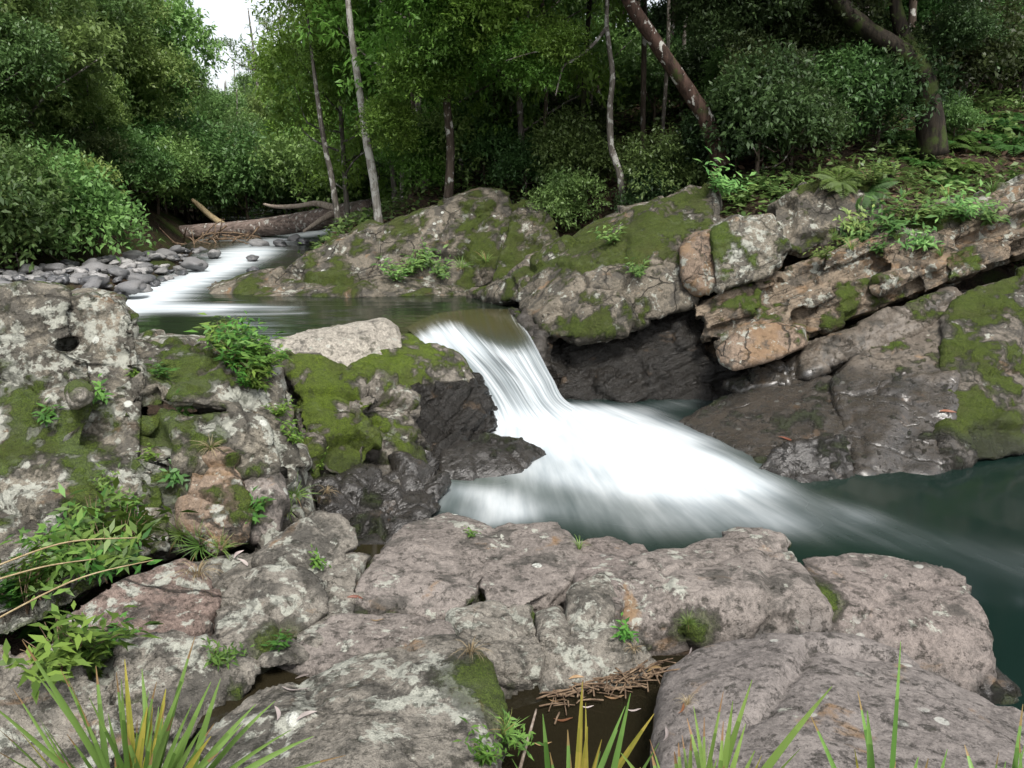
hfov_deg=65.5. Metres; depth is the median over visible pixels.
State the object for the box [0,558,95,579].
dry stem
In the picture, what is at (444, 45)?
tree
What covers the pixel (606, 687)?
twig heap
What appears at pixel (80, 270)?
cobble
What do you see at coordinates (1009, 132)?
ground cover
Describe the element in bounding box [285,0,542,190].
tree
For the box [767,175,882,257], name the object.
rock block
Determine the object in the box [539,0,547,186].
tree
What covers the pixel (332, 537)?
boulder
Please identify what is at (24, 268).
cobble
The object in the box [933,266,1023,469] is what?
rock slab
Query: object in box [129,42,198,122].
tree
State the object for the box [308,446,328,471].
herb
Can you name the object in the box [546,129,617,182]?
shrub
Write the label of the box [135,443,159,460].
herb
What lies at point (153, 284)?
cobble
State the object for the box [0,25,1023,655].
ground
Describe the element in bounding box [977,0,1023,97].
shrub
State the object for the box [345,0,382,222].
tree
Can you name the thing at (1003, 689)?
boulder
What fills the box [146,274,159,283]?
cobble
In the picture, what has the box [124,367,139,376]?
herb
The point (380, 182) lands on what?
tree
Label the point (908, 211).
herb
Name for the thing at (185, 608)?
boulder
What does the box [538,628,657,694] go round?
rock block
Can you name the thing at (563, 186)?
shrub
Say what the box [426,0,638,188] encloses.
tree
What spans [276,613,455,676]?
rock ledge
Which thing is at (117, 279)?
cobble
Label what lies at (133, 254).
cobble
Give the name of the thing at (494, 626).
rock block
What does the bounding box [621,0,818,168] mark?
tree
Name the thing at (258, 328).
herb
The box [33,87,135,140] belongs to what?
shrub
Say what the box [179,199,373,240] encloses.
fallen log
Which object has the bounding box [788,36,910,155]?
shrub
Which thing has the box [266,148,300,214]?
shrub
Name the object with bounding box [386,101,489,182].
shrub
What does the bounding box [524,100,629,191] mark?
shrub
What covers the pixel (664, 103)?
tree
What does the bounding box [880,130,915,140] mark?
fern
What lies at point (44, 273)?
cobble
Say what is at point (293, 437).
herb
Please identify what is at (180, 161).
shrub
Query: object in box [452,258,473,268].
grass tuft
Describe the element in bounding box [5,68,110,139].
shrub
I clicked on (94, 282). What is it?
cobble
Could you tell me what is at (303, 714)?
fallen leaf
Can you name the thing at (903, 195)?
grass tuft
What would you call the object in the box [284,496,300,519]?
grass tuft
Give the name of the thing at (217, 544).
grass tuft
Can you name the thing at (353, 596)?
fallen leaf
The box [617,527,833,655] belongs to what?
boulder
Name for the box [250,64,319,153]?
tree
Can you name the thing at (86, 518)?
herb
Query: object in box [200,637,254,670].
herb
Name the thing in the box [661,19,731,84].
shrub
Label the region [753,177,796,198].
herb
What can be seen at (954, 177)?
fern
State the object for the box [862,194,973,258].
rock block
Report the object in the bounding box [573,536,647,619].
boulder
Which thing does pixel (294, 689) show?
fallen leaf
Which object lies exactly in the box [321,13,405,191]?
tree
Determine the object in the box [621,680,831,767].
grass tuft
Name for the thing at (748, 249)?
rock block
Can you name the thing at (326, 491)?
grass tuft
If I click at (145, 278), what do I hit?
cobble
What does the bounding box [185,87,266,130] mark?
tree
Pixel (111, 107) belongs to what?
tree
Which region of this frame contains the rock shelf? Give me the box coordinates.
[51,529,370,704]
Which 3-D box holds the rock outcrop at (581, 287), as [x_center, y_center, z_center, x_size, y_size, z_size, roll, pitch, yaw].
[1.175,-1.701,11.013,3.816,2.095,3.417,0,14,0]
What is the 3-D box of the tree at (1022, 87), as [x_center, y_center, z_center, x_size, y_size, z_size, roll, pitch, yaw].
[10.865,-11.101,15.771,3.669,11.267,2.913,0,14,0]
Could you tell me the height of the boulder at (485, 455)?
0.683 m
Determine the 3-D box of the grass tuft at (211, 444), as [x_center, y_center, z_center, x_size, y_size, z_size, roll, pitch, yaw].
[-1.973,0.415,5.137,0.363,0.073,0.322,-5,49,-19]
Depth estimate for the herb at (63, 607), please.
4.69 m
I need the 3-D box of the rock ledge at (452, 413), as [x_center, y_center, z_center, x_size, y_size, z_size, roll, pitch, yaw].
[-0.720,0.486,8.292,1.281,1.184,2.368,0,14,0]
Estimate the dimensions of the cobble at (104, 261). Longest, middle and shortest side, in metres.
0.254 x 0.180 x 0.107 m
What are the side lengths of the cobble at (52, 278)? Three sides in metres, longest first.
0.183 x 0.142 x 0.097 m
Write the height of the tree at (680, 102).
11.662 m
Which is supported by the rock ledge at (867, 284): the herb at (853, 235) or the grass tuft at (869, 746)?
the herb at (853, 235)
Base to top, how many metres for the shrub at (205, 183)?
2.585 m
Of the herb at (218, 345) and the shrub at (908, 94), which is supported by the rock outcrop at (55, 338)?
the herb at (218, 345)
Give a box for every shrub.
[0,95,48,147]
[0,127,87,271]
[0,131,164,268]
[0,181,46,271]
[1,109,95,159]
[1,139,48,173]
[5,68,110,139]
[30,146,130,218]
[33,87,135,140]
[53,123,137,187]
[84,118,183,207]
[110,109,179,150]
[116,121,221,213]
[116,132,210,214]
[120,89,168,130]
[138,161,219,215]
[146,167,212,215]
[148,104,232,224]
[152,136,219,223]
[164,107,226,220]
[191,117,313,220]
[191,166,279,220]
[209,129,273,213]
[210,193,277,216]
[242,140,314,213]
[245,125,369,212]
[266,145,318,213]
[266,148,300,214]
[278,175,317,213]
[303,176,371,209]
[315,171,388,200]
[319,132,388,203]
[373,134,458,192]
[375,118,456,197]
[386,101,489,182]
[435,93,536,185]
[472,65,542,130]
[482,133,555,199]
[518,164,613,231]
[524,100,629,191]
[531,95,624,142]
[535,78,600,122]
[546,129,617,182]
[550,70,606,106]
[588,73,648,107]
[595,26,712,129]
[608,122,711,198]
[610,18,678,90]
[611,161,684,211]
[626,0,661,24]
[634,0,699,33]
[658,26,744,100]
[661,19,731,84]
[671,92,762,180]
[688,35,851,187]
[693,39,781,100]
[735,67,861,172]
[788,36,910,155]
[820,38,966,154]
[834,0,888,46]
[854,0,960,39]
[887,0,1023,103]
[942,90,991,140]
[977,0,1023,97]
[983,46,1023,94]
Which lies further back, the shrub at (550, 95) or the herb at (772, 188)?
the shrub at (550, 95)
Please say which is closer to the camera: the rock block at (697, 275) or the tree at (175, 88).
the rock block at (697, 275)
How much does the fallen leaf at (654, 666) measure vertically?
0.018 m
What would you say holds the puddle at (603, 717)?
on the ground at (168, 223)
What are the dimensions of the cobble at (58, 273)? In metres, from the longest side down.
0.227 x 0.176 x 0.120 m
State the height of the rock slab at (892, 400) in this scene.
1.598 m
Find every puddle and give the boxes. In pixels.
[196,666,309,736]
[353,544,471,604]
[501,656,684,767]
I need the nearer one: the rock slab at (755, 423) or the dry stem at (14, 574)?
the dry stem at (14, 574)
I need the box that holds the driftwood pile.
[159,219,260,244]
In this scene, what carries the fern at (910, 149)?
on the ground at (168, 223)
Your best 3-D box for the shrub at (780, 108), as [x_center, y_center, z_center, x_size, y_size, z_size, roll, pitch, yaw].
[3.871,-4.061,12.446,2.403,2.474,2.501,-5,15,-18]
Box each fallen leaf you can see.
[274,706,280,719]
[282,686,309,690]
[296,711,316,720]
[347,595,362,598]
[554,717,572,720]
[569,675,582,678]
[647,665,661,671]
[663,727,668,740]
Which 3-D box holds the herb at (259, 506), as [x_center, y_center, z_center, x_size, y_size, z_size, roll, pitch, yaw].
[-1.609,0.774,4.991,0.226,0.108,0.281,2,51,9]
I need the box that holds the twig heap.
[536,658,679,724]
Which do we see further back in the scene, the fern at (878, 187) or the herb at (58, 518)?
the fern at (878, 187)
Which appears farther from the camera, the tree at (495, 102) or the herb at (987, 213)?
the tree at (495, 102)
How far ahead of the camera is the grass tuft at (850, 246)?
9.70 m
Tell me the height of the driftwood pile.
1.210 m
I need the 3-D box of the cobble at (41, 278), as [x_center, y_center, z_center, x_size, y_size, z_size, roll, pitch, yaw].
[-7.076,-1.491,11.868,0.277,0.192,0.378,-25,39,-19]
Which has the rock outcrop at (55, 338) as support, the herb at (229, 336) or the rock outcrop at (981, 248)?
the herb at (229, 336)
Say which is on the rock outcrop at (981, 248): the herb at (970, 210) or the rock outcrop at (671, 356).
the herb at (970, 210)
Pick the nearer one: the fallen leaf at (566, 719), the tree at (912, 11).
the fallen leaf at (566, 719)
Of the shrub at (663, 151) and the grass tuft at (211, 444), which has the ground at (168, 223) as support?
the shrub at (663, 151)
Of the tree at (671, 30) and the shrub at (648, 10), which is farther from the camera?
the shrub at (648, 10)
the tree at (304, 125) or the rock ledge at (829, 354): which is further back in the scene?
the tree at (304, 125)
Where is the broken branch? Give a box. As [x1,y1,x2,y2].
[191,199,223,222]
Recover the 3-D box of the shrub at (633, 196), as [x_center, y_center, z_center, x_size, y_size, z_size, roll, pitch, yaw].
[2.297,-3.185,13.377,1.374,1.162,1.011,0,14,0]
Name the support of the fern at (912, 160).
on the ground at (168, 223)
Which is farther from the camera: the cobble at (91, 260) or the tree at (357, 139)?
the tree at (357, 139)
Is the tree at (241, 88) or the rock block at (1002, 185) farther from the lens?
the tree at (241, 88)
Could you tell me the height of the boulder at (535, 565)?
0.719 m
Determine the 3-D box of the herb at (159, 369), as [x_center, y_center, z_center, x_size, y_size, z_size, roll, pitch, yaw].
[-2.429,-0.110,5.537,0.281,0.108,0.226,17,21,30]
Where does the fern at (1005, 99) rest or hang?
on the ground at (168, 223)
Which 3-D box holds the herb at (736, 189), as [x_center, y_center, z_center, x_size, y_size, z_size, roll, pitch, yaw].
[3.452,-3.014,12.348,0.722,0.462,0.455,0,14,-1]
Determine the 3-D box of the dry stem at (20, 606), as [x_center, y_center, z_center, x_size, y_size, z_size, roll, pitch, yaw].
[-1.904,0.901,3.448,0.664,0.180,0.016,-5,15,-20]
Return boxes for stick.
[518,709,536,767]
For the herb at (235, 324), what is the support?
on the rock outcrop at (55, 338)
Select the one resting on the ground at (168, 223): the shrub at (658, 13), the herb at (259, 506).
the shrub at (658, 13)
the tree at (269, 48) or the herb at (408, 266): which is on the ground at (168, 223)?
the tree at (269, 48)
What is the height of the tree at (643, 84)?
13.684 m
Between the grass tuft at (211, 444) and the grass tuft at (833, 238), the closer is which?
the grass tuft at (211, 444)
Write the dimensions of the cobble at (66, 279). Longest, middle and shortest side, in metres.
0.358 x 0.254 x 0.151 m
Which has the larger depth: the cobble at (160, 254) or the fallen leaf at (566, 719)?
the cobble at (160, 254)
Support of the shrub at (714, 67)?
on the ground at (168, 223)
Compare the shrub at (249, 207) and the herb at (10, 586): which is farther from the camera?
the shrub at (249, 207)
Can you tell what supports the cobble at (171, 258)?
on the ground at (168, 223)
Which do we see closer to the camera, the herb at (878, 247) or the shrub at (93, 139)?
the herb at (878, 247)
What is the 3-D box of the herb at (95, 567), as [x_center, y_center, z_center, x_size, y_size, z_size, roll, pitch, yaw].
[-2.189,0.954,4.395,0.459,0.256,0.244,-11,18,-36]
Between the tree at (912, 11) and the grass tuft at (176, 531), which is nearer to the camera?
the grass tuft at (176, 531)
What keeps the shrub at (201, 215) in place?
on the ground at (168, 223)
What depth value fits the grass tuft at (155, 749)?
2.33 m
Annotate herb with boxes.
[0,518,76,557]
[0,541,66,605]
[0,544,51,599]
[0,558,54,613]
[0,601,108,704]
[13,507,120,613]
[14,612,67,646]
[25,482,106,574]
[30,604,141,660]
[31,397,63,427]
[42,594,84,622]
[44,506,130,578]
[44,605,163,665]
[46,486,125,553]
[52,612,109,679]
[54,518,160,573]
[69,526,162,584]
[84,507,189,556]
[86,476,198,540]
[87,463,130,494]
[92,373,113,404]
[96,485,145,511]
[102,503,148,542]
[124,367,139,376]
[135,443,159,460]
[146,358,180,378]
[157,459,189,490]
[169,388,194,416]
[183,323,271,370]
[192,312,249,351]
[195,315,248,335]
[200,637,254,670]
[210,325,251,369]
[211,316,240,328]
[212,322,286,360]
[214,315,251,343]
[222,344,284,379]
[223,339,289,370]
[225,352,270,388]
[231,326,270,357]
[236,310,273,349]
[241,362,273,392]
[245,485,275,523]
[253,341,292,371]
[260,395,297,416]
[261,629,293,651]
[274,343,290,359]
[276,414,307,443]
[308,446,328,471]
[309,545,330,570]
[370,256,413,281]
[391,249,427,274]
[404,237,452,271]
[424,254,451,279]
[453,716,516,766]
[464,526,480,536]
[497,709,543,759]
[588,222,626,243]
[610,612,639,642]
[624,256,650,278]
[695,147,755,196]
[721,174,759,201]
[721,177,763,204]
[730,165,788,191]
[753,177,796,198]
[778,166,813,187]
[803,238,845,259]
[832,204,874,234]
[833,215,877,244]
[842,226,895,253]
[853,161,894,185]
[864,188,935,232]
[870,192,946,224]
[890,218,944,251]
[913,194,976,223]
[929,179,996,221]
[976,195,1010,226]
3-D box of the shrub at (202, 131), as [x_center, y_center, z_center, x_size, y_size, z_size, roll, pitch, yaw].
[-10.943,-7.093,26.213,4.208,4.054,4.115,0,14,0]
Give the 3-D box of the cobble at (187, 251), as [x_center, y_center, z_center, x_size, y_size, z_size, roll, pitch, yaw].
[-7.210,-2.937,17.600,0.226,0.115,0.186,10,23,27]
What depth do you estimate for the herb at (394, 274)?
12.50 m
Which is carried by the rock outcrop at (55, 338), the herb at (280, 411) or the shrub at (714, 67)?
the herb at (280, 411)
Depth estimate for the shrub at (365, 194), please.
28.43 m
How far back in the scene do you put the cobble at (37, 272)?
13.33 m
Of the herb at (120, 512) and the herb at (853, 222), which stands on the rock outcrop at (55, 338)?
the herb at (120, 512)
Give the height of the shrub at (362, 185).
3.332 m
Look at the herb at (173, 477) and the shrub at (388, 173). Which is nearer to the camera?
the herb at (173, 477)
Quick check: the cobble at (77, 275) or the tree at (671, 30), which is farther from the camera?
the tree at (671, 30)
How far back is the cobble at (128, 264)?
14.19 m
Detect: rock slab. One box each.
[268,318,402,406]
[650,632,1023,767]
[679,375,851,463]
[829,319,960,475]
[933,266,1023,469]
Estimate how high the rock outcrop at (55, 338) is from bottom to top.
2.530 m
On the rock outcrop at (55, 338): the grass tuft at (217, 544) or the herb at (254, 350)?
the herb at (254, 350)
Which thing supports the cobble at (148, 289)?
on the river
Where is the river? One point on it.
(177, 304)
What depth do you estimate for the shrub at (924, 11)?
18.03 m
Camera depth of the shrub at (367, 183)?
27.57 m
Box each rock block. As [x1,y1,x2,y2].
[175,446,254,555]
[244,472,290,546]
[445,600,544,701]
[534,605,570,648]
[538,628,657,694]
[564,574,620,633]
[678,229,716,296]
[708,213,792,293]
[716,321,807,370]
[759,434,855,482]
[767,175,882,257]
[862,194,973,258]
[972,174,1023,231]
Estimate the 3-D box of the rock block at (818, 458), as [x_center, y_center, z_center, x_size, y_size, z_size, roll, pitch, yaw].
[2.686,0.968,7.336,1.107,0.869,0.810,0,14,0]
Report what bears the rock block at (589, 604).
on the ground at (168, 223)
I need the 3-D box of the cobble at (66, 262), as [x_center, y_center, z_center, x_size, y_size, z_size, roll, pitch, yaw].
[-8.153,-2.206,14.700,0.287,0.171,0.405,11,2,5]
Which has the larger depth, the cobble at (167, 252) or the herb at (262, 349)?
the cobble at (167, 252)
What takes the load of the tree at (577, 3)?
on the ground at (168, 223)
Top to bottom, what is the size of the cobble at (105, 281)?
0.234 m
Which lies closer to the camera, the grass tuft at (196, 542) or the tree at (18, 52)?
the grass tuft at (196, 542)
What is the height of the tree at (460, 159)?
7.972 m
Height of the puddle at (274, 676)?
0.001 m
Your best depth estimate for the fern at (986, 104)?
15.78 m
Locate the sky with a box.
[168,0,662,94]
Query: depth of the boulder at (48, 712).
3.23 m
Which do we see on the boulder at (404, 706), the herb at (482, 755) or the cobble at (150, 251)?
the herb at (482, 755)
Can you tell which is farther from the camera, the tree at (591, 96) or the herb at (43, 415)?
the tree at (591, 96)
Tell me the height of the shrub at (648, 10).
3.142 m
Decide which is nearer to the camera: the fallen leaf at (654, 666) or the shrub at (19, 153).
the fallen leaf at (654, 666)
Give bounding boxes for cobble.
[0,280,11,283]
[1,270,18,275]
[11,275,28,281]
[18,264,42,273]
[32,270,42,274]
[32,276,45,281]
[39,263,52,271]
[39,272,52,275]
[43,263,65,271]
[46,276,55,281]
[53,270,64,275]
[55,275,70,284]
[59,259,79,266]
[65,267,75,274]
[65,269,73,272]
[69,277,79,283]
[70,272,88,278]
[74,268,88,272]
[79,262,114,273]
[80,275,109,288]
[82,258,100,265]
[82,276,102,287]
[90,273,109,279]
[100,255,117,264]
[100,259,109,263]
[100,268,107,273]
[103,284,112,287]
[106,267,129,278]
[109,260,119,264]
[112,276,121,282]
[114,280,146,294]
[119,262,136,268]
[121,259,133,263]
[123,250,145,259]
[127,272,152,282]
[132,268,141,273]
[136,256,150,261]
[137,262,152,266]
[137,267,148,272]
[138,284,152,292]
[139,265,153,273]
[143,250,156,255]
[146,253,165,260]
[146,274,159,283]
[149,282,160,286]
[150,254,161,259]
[154,267,168,274]
[156,248,176,258]
[158,277,167,281]
[164,275,173,279]
[167,256,175,260]
[169,245,185,253]
[173,265,186,270]
[175,270,187,275]
[180,257,207,271]
[182,248,190,253]
[192,249,201,252]
[207,249,221,258]
[246,255,258,261]
[246,266,260,272]
[248,239,269,246]
[273,239,286,246]
[287,234,300,240]
[298,238,308,244]
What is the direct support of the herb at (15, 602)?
on the rock outcrop at (55, 338)
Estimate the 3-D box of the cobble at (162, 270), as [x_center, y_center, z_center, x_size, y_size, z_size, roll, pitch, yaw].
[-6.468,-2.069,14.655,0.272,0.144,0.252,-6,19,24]
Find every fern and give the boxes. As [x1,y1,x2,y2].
[810,167,863,198]
[855,172,898,212]
[860,166,895,175]
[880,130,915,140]
[886,142,916,153]
[899,155,940,168]
[905,136,961,147]
[923,174,970,187]
[937,158,985,172]
[947,128,979,144]
[948,140,1000,157]
[964,101,1010,107]
[965,130,1008,141]
[976,112,1023,126]
[981,136,1023,155]
[991,98,1023,105]
[996,122,1023,131]
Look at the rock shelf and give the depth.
4.03 m
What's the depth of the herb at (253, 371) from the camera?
5.70 m
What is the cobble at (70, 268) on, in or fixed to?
on the ground at (168, 223)
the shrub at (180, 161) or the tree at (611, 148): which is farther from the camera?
the shrub at (180, 161)
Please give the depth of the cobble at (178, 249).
17.03 m
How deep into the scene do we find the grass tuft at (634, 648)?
4.04 m
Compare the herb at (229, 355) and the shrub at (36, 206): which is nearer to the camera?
the herb at (229, 355)
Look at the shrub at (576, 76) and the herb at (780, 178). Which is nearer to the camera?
the herb at (780, 178)
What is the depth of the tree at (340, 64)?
16.90 m
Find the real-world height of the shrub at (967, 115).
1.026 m
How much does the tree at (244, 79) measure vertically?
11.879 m
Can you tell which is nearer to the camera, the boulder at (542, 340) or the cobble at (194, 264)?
the boulder at (542, 340)
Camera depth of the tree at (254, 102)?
38.70 m
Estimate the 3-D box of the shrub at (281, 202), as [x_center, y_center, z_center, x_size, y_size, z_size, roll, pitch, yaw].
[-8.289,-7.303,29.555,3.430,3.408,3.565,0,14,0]
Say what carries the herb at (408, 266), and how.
on the rock outcrop at (468, 225)
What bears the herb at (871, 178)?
on the rock block at (804, 213)
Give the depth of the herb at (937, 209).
9.73 m
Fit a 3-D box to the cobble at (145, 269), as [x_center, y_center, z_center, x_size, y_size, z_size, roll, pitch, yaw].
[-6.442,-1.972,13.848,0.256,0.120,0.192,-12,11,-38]
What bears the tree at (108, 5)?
on the ground at (168, 223)
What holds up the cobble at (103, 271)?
on the ground at (168, 223)
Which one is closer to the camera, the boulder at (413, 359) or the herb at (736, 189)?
the boulder at (413, 359)
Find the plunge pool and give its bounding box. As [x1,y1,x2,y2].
[432,399,1023,710]
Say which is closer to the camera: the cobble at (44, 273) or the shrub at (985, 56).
the cobble at (44, 273)
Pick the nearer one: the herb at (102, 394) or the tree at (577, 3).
the herb at (102, 394)
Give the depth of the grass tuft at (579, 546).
5.09 m
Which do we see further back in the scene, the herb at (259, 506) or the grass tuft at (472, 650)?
the herb at (259, 506)
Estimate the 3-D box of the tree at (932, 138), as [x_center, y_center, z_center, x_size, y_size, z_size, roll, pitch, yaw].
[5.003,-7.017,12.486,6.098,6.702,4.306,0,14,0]
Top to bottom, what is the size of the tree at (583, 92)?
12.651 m
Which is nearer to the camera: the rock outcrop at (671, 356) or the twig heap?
the twig heap
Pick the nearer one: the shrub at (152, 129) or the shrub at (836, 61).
the shrub at (836, 61)
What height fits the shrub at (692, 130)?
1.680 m
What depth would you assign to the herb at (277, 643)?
3.81 m
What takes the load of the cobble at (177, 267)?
on the ground at (168, 223)
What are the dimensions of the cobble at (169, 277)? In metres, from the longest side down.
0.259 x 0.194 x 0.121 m
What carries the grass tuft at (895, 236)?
on the rock ledge at (867, 284)
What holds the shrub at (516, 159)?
on the ground at (168, 223)
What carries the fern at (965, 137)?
on the ground at (168, 223)
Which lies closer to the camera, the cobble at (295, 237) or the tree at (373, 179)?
the tree at (373, 179)
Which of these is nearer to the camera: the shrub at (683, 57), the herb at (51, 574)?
the herb at (51, 574)
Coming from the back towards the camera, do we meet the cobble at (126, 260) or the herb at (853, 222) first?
the cobble at (126, 260)
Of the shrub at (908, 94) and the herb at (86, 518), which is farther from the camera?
the shrub at (908, 94)
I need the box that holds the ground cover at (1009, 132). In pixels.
[297,26,1023,267]
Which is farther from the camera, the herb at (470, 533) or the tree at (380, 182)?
the tree at (380, 182)
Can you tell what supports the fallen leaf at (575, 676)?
on the rock block at (591, 654)
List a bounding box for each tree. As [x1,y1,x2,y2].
[0,0,141,137]
[0,2,73,145]
[9,61,132,157]
[19,0,159,113]
[31,0,181,131]
[105,0,198,111]
[110,0,232,115]
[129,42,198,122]
[148,63,208,129]
[153,31,216,118]
[179,99,225,205]
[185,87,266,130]
[202,113,264,219]
[205,80,246,110]
[209,8,275,96]
[220,89,263,132]
[228,70,268,95]
[232,88,286,152]
[235,83,274,112]
[242,0,399,225]
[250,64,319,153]
[254,16,322,143]
[255,0,303,87]
[262,0,364,222]
[279,17,390,200]
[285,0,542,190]
[297,0,422,205]
[298,73,347,146]
[299,0,457,199]
[299,96,433,206]
[319,111,362,151]
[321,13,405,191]
[323,70,454,199]
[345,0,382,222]
[350,0,593,198]
[353,1,550,175]
[409,13,420,192]
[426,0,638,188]
[451,0,654,128]
[466,0,627,124]
[491,75,497,187]
[505,0,678,204]
[509,17,518,171]
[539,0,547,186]
[579,0,591,190]
[586,3,592,127]
[591,16,602,106]
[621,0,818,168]
[640,0,646,160]
[659,0,670,143]
[667,1,675,99]
[678,19,687,115]
[716,0,1012,158]
[908,0,916,102]
[1020,76,1023,98]
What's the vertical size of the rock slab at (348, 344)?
0.970 m
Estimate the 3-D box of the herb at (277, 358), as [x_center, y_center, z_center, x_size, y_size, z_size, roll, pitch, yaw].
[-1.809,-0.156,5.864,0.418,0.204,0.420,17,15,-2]
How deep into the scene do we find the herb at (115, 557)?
4.35 m
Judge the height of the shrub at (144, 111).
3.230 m
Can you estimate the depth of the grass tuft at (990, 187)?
10.05 m
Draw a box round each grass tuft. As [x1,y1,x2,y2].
[0,638,345,767]
[154,556,233,600]
[165,510,189,554]
[172,518,219,560]
[182,434,231,467]
[191,527,237,556]
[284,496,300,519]
[289,476,320,504]
[313,485,342,502]
[442,635,499,672]
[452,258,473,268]
[478,250,489,262]
[489,707,528,748]
[512,682,658,767]
[571,535,587,549]
[621,642,643,659]
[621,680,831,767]
[675,692,702,709]
[678,611,704,628]
[811,641,947,767]
[827,225,846,240]
[841,237,859,249]
[888,229,905,239]
[896,187,919,198]
[933,245,952,255]
[939,186,960,197]
[964,705,1023,767]
[979,177,1004,191]
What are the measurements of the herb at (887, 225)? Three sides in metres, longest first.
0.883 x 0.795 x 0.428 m
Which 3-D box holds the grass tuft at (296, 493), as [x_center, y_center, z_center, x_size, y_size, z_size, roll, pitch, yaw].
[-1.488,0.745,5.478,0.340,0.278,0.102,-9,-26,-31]
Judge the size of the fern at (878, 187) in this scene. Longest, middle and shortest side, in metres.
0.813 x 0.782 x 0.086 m
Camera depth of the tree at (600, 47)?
15.69 m
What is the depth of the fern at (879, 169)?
13.21 m
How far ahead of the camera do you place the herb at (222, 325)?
7.05 m
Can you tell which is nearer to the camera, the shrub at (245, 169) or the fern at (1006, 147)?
the fern at (1006, 147)
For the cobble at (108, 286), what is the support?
on the ground at (168, 223)
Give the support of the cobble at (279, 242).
in the river
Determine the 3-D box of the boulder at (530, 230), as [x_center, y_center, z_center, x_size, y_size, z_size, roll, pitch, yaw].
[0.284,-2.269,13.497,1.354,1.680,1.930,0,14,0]
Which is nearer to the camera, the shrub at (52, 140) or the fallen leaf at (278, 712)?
the fallen leaf at (278, 712)
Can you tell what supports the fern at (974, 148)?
on the ground at (168, 223)
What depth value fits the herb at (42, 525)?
4.36 m
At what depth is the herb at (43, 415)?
4.99 m
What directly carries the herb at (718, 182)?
on the rock outcrop at (581, 287)
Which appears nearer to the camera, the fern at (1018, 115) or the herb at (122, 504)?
the herb at (122, 504)
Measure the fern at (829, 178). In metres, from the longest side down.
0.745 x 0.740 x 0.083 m
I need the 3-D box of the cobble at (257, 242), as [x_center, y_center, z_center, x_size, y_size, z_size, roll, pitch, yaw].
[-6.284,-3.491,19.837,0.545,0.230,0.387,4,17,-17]
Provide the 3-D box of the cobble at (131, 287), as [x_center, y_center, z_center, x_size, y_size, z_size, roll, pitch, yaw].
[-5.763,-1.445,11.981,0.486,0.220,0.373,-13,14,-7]
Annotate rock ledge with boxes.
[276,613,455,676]
[410,372,497,461]
[692,249,835,349]
[722,286,963,392]
[815,222,960,334]
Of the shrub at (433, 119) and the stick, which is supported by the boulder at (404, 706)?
the stick
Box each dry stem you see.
[0,537,136,565]
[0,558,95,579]
[0,560,153,617]
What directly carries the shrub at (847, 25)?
on the ground at (168, 223)
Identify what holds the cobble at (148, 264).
on the ground at (168, 223)
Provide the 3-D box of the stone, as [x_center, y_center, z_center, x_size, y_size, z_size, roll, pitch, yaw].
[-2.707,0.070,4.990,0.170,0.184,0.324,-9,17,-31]
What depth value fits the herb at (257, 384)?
5.61 m
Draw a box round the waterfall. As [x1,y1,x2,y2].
[406,309,575,439]
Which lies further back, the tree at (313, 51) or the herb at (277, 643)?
the tree at (313, 51)
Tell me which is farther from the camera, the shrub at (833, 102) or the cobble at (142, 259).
the cobble at (142, 259)
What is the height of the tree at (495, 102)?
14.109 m
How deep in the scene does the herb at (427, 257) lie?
12.87 m
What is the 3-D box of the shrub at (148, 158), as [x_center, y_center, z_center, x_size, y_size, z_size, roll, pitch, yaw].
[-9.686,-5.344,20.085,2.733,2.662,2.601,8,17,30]
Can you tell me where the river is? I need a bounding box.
[126,206,518,344]
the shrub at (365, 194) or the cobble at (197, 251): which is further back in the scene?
the shrub at (365, 194)
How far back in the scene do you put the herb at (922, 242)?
9.62 m
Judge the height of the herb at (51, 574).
0.382 m
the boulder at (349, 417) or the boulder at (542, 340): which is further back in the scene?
the boulder at (542, 340)
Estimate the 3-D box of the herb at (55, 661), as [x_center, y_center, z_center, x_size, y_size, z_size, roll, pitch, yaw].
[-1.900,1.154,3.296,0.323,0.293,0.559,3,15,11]
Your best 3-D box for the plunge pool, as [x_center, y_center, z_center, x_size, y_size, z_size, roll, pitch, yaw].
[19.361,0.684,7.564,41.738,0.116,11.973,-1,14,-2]
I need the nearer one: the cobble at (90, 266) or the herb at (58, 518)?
the herb at (58, 518)
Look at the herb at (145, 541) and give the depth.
4.55 m
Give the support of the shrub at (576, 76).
on the ground at (168, 223)
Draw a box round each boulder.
[0,645,122,767]
[66,558,221,655]
[111,629,226,767]
[199,634,509,767]
[214,564,329,676]
[251,510,357,572]
[279,350,430,484]
[348,333,474,385]
[355,512,501,620]
[438,432,545,480]
[479,521,582,612]
[492,199,558,281]
[508,307,552,374]
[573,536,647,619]
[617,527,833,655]
[802,553,996,694]
[980,666,1021,704]
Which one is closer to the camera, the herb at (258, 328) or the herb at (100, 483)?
the herb at (100, 483)
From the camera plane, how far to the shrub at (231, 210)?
27.12 m
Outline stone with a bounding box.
[63,379,94,409]
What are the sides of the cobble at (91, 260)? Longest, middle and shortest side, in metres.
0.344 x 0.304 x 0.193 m
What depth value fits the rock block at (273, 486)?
5.15 m
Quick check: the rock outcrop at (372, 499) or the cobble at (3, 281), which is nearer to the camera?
the rock outcrop at (372, 499)
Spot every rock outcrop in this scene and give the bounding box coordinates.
[0,280,316,634]
[207,187,511,297]
[312,449,451,545]
[466,183,721,345]
[549,292,748,402]
[946,179,1023,284]
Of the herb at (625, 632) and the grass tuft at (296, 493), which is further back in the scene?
the grass tuft at (296, 493)

